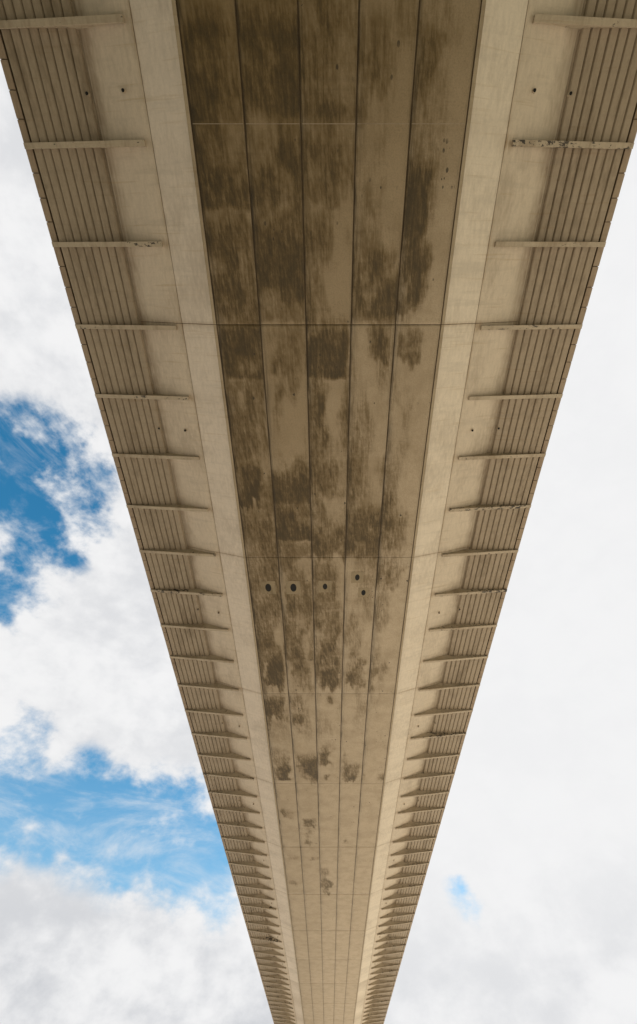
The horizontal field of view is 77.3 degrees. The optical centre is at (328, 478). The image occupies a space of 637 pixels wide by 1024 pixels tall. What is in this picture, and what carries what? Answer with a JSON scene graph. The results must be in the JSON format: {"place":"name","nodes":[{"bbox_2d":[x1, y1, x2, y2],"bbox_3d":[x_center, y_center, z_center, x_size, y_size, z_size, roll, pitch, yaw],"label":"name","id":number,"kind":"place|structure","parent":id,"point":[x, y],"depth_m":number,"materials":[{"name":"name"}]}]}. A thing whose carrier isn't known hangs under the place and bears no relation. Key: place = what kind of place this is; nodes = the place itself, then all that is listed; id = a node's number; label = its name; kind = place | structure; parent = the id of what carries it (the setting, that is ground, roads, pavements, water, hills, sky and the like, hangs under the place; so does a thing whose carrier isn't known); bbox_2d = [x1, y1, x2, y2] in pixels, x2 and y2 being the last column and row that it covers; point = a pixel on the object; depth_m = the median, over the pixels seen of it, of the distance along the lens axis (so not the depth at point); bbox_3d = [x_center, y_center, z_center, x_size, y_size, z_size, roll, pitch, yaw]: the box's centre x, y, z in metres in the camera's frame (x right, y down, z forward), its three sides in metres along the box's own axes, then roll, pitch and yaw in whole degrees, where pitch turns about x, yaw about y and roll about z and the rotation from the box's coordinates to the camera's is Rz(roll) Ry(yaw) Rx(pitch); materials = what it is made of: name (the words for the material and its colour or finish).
{"place":"outdoors","nodes":[
{"label":"outdoors","id":0,"kind":"place"},
{"bbox_2d":[0,0,636,1023],"bbox_3d":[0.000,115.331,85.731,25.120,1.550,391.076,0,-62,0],"label":"road bridge","id":1,"kind":"structure","parent":0,"point":[328,268],"depth_m":19.67,"materials":[{"name":"concrete"}]},
{"bbox_2d":[0,59,636,1023],"label":"sky","id":2,"kind":"structure","parent":0,"point":[119,901],"materials":[{"name":"white"}]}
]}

